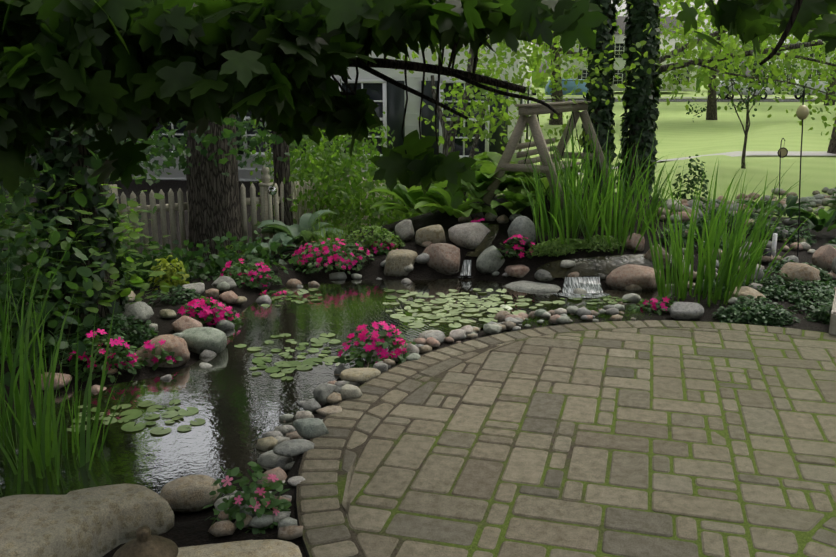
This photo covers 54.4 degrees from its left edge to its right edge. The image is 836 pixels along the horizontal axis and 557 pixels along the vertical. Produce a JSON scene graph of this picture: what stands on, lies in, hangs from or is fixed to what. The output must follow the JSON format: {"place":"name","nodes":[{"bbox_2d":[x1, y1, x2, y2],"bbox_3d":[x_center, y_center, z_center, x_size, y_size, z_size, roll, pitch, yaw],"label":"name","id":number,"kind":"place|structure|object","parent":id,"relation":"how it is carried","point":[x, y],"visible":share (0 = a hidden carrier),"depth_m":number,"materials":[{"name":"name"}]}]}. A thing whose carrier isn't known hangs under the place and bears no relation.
{"place":"outdoors","nodes":[
{"label":"outdoors","id":0,"kind":"place"},
{"bbox_2d":[0,279,671,510],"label":"pond water","id":1,"kind":"structure","parent":0,"point":[235,401],"depth_m":4.65,"materials":[{"name":"liquid"}]},
{"bbox_2d":[67,288,643,434],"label":"lily pads","id":2,"kind":"object","parent":1,"relation":"on","point":[137,413],"visible":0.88,"depth_m":5.58,"materials":[{"name":"green plant"}]},
{"bbox_2d":[460,260,608,297],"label":"waterfall","id":3,"kind":"structure","parent":1,"relation":"on","point":[591,286],"depth_m":6.91,"materials":[{"name":"white liquid"}]},
{"bbox_2d":[0,77,835,556],"bbox_3d":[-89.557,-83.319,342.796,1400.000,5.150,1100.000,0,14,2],"label":"ground","id":4,"kind":"structure","parent":0,"point":[678,131],"depth_m":9.13,"materials":[{"name":"green plant"}]},
{"bbox_2d":[113,526,177,556],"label":"path light","id":5,"kind":"object","parent":4,"relation":"on","point":[144,543],"visible":1,"depth_m":2.42,"materials":[{"name":"brown metal"}]},
{"bbox_2d":[0,483,301,556],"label":"boulders","id":6,"kind":"object","parent":4,"relation":"on","point":[100,521],"visible":0.94,"depth_m":2.85,"materials":[{"name":"stone"}]},
{"bbox_2d":[0,111,302,386],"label":"dark foliage","id":7,"kind":"object","parent":4,"relation":"on","point":[19,249],"visible":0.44,"depth_m":5.15,"materials":[{"name":"green plant"}]},
{"bbox_2d":[148,255,189,289],"bbox_3d":[-2.148,-0.044,7.013,0.366,0.322,0.241,0,14,2],"label":"golden shrub","id":8,"kind":"object","parent":4,"relation":"on","point":[171,271],"visible":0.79,"depth_m":6.97,"materials":[{"name":"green plant"}]},
{"bbox_2d":[14,164,398,304],"bbox_3d":[-1.620,-0.688,9.899,1.193,1.621,7.860,7,15,25],"label":"picket fence","id":9,"kind":"object","parent":4,"relation":"on","point":[264,200],"visible":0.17,"depth_m":8.53,"materials":[{"name":"grey wood"}]},
{"bbox_2d":[0,98,473,319],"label":"foliage","id":10,"kind":"object","parent":4,"relation":"on","point":[315,168],"visible":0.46,"depth_m":9.07,"materials":[{"name":"green plant"}]},
{"bbox_2d":[221,474,279,514],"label":"pink flowers","id":11,"kind":"object","parent":4,"relation":"on","point":[259,491],"visible":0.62,"depth_m":3.04,"materials":[{"name":"pink plant"}]},
{"bbox_2d":[272,196,275,256],"bbox_3d":[-1.486,-0.560,8.363,0.010,0.688,0.012,0,14,2],"label":"garden stake","id":12,"kind":"object","parent":4,"relation":"in","point":[273,217],"visible":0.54,"depth_m":8.33,"materials":[{"name":"black metal"}]},
{"bbox_2d":[267,186,276,195],"bbox_3d":[-1.486,-0.894,8.282,0.095,0.100,0.100,0,14,2],"label":"gazing ball","id":13,"kind":"object","parent":12,"relation":"on","point":[272,190],"visible":1,"depth_m":8.25,"materials":[{"name":"white metal"}]},
{"bbox_2d":[246,210,344,257],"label":"blue hostas","id":14,"kind":"object","parent":4,"relation":"on","point":[286,235],"visible":0.67,"depth_m":8.28,"materials":[{"name":"green plant"}]},
{"bbox_2d":[295,471,309,556],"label":"patio edging","id":15,"kind":"object","parent":4,"relation":"on","point":[304,546],"visible":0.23,"depth_m":2.97,"materials":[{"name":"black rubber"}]},
{"bbox_2d":[126,35,532,182],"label":"neighbour house walls","id":16,"kind":"structure","parent":4,"relation":"on","point":[414,79],"depth_m":17.27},
{"bbox_2d":[154,83,485,155],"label":"house","id":17,"kind":"structure","parent":16,"relation":"in","point":[374,91],"depth_m":17.37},
{"bbox_2d":[141,81,531,154],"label":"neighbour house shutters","id":18,"kind":"object","parent":16,"relation":"attached to","point":[395,103],"visible":0.08,"depth_m":17.30,"materials":[{"name":"wood"}]},
{"bbox_2d":[151,79,531,157],"bbox_3d":[-2.808,-5.646,20.689,11.120,4.460,6.590,2,14,9],"label":"neighbour house window trim","id":19,"kind":"structure","parent":16,"relation":"attached to","point":[384,101],"depth_m":17.34,"materials":[{"name":"white wood"}]},
{"bbox_2d":[30,0,662,337],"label":"ivy on trunks","id":20,"kind":"object","parent":4,"relation":"on","point":[634,32],"visible":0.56,"depth_m":9.02,"materials":[{"name":"green plant"}]},
{"bbox_2d":[187,205,622,266],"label":"light plants","id":21,"kind":"object","parent":4,"relation":"on","point":[548,246],"visible":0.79,"depth_m":7.63,"materials":[{"name":"green plant"}]},
{"bbox_2d":[0,101,824,495],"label":"iris clumps","id":22,"kind":"object","parent":4,"relation":"on","point":[570,217],"visible":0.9,"depth_m":6.08,"materials":[{"name":"green plant"}]},
{"bbox_2d":[0,0,835,195],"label":"maple","id":23,"kind":"object","parent":4,"relation":"on","point":[80,65],"depth_m":2.93,"materials":[{"name":"green plant"}]},
{"bbox_2d":[7,198,835,364],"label":"ground cover","id":24,"kind":"object","parent":4,"relation":"on","point":[760,313],"visible":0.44,"depth_m":6.00,"materials":[{"name":"green plant"}]},
{"bbox_2d":[33,212,835,512],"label":"boulders","id":25,"kind":"object","parent":4,"relation":"on","point":[191,493],"visible":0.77,"depth_m":6.22,"materials":[{"name":"stone"}]},
{"bbox_2d":[44,3,835,333],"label":"tree","id":26,"kind":"object","parent":4,"relation":"on","point":[213,201],"depth_m":8.20,"materials":[{"name":"brown plant"}]},
{"bbox_2d":[54,187,835,539],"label":"cobbles","id":27,"kind":"object","parent":4,"relation":"on","point":[288,527],"visible":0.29,"depth_m":5.62,"materials":[{"name":"stone"}]},
{"bbox_2d":[63,218,835,533],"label":"impatiens","id":28,"kind":"object","parent":4,"relation":"on","point":[248,495],"depth_m":4.93,"materials":[{"name":"pink plant"}]},
{"bbox_2d":[368,152,583,217],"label":"hosta plants","id":29,"kind":"object","parent":4,"relation":"on","point":[436,197],"visible":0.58,"depth_m":8.13,"materials":[{"name":"green plant"}]},
{"bbox_2d":[482,101,615,208],"bbox_3d":[1.416,-1.325,8.428,0.879,0.978,1.780,8,16,29],"label":"garden swing","id":30,"kind":"object","parent":4,"relation":"on","point":[539,142],"visible":0.79,"depth_m":7.93,"materials":[{"name":"brown wood"}]},
{"bbox_2d":[524,111,581,163],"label":"garden swing chains","id":31,"kind":"object","parent":30,"relation":"on","point":[565,139],"visible":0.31,"depth_m":8.80,"materials":[{"name":"black metal"}]},
{"bbox_2d":[296,321,835,556],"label":"patio joint moss","id":32,"kind":"object","parent":4,"relation":"on","point":[803,539],"visible":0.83,"depth_m":3.62,"materials":[{"name":"green plant"}]},
{"bbox_2d":[299,320,835,556],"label":"patio pavers","id":33,"kind":"object","parent":4,"relation":"on","point":[477,479],"visible":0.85,"depth_m":3.63,"materials":[{"name":"stone"}]},
{"bbox_2d":[465,224,683,277],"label":"stream water","id":34,"kind":"structure","parent":4,"relation":"on","point":[593,266],"depth_m":7.11,"materials":[{"name":"liquid"}]},
{"bbox_2d":[522,302,653,327],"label":"pebbles","id":35,"kind":"object","parent":4,"relation":"on","point":[594,308],"visible":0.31,"depth_m":5.75,"materials":[{"name":"grey stone"}]},
{"bbox_2d":[378,0,835,157],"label":"tree foliage","id":36,"kind":"object","parent":4,"relation":"on","point":[728,48],"visible":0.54,"depth_m":9.05,"materials":[{"name":"green plant"}]},
{"bbox_2d":[559,34,698,90],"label":"street house walls","id":37,"kind":"structure","parent":4,"relation":"on","point":[619,38],"depth_m":88.68,"materials":[{"name":"white"}]},
{"bbox_2d":[559,44,689,84],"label":"window shutters","id":38,"kind":"object","parent":37,"relation":"attached to","point":[624,74],"visible":0.08,"depth_m":88.79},
{"bbox_2d":[565,43,684,83],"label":"window","id":39,"kind":"structure","parent":37,"relation":"attached to","point":[617,55],"depth_m":88.73,"materials":[{"name":"grey"}]},
{"bbox_2d":[564,43,685,84],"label":"window frame","id":40,"kind":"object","parent":37,"relation":"attached to","point":[619,50],"depth_m":88.72,"materials":[{"name":"white"}]},
{"bbox_2d":[615,16,703,33],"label":"house roof","id":41,"kind":"object","parent":37,"relation":"on","point":[620,22],"depth_m":90.09,"materials":[{"name":"grey"}]},
{"bbox_2d":[532,0,834,91],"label":"foliage","id":42,"kind":"object","parent":4,"relation":"on","point":[697,80],"visible":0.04,"depth_m":99.37,"materials":[{"name":"green plant"}]},
{"bbox_2d":[549,0,835,168],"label":"trees","id":43,"kind":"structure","parent":4,"relation":"on","point":[711,111],"depth_m":15.95,"materials":[{"name":"green plant"}]},
{"bbox_2d":[672,154,835,231],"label":"dark shrubs","id":44,"kind":"object","parent":4,"relation":"on","point":[828,218],"visible":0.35,"depth_m":8.60,"materials":[{"name":"green plant"}]},
{"bbox_2d":[761,233,777,264],"bbox_3d":[3.110,-0.263,7.205,0.086,0.244,0.278,9,16,32],"label":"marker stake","id":45,"kind":"object","parent":4,"relation":"on","point":[772,249],"visible":0.62,"depth_m":7.25,"materials":[{"name":"white plastic"}]},
{"bbox_2d":[777,87,804,256],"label":"garden stakes","id":46,"kind":"object","parent":4,"relation":"on","point":[803,96],"visible":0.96,"depth_m":7.37,"materials":[{"name":"black metal"}]},
{"bbox_2d":[779,105,808,156],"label":"glass ornaments","id":47,"kind":"object","parent":46,"relation":"attached to","point":[802,111],"visible":1,"depth_m":7.34,"materials":[{"name":"beige glass"}]},
{"bbox_2d":[766,26,835,90],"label":"street house walls","id":48,"kind":"structure","parent":4,"relation":"on","point":[803,73],"depth_m":86.40,"materials":[{"name":"white"}]},
{"bbox_2d":[774,42,820,84],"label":"window","id":49,"kind":"structure","parent":48,"relation":"attached to","point":[811,74],"depth_m":86.06,"materials":[{"name":"grey glass"}]},
{"bbox_2d":[769,42,826,84],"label":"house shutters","id":50,"kind":"object","parent":48,"relation":"attached to","point":[812,55],"visible":0.12,"depth_m":86.06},
{"bbox_2d":[788,45,821,83],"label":"window","id":51,"kind":"structure","parent":48,"relation":"attached to","point":[817,71],"depth_m":86.06,"materials":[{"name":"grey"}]},
{"bbox_2d":[829,291,835,334],"bbox_3d":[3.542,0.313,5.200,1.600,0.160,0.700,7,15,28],"label":"stone post","id":52,"kind":"object","parent":4,"relation":"on","point":[832,328],"visible":0.95,"depth_m":5.28,"materials":[{"name":"grey stone"}]},
{"bbox_2d":[531,0,767,84],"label":"foliage","id":53,"kind":"object","parent":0,"point":[534,80],"depth_m":106.57,"materials":[{"name":"green plant"}]},
{"bbox_2d":[533,0,767,76],"label":"sky","id":54,"kind":"structure","parent":0,"point":[623,5],"materials":[{"name":"white"}]},
{"bbox_2d":[534,97,816,97],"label":"sidewalk","id":55,"kind":"structure","parent":0,"point":[679,97],"depth_m":75.80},
{"bbox_2d":[541,98,822,101],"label":"street","id":56,"kind":"structure","parent":0,"point":[701,100],"depth_m":68.55,"materials":[{"name":"grey asphalt"}]},
{"bbox_2d":[545,79,587,94],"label":"parked car body","id":57,"kind":"object","parent":56,"relation":"on","point":[570,86],"visible":0.42,"depth_m":70.77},
{"bbox_2d":[720,92,766,98],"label":"car wheels","id":58,"kind":"object","parent":56,"relation":"on","point":[727,97],"visible":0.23,"depth_m":70.62,"materials":[{"name":"black rubber"}]},
{"bbox_2d":[716,79,773,94],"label":"car","id":59,"kind":"object","parent":56,"relation":"on","point":[768,91],"visible":0.31,"depth_m":70.46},
{"bbox_2d":[788,79,827,94],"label":"car","id":60,"kind":"object","parent":56,"relation":"on","point":[816,86],"visible":0.4,"depth_m":70.17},
{"bbox_2d":[578,151,835,174],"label":"sidewalk","id":61,"kind":"structure","parent":0,"point":[790,153],"depth_m":18.56,"materials":[{"name":"grey concrete"}]}
]}

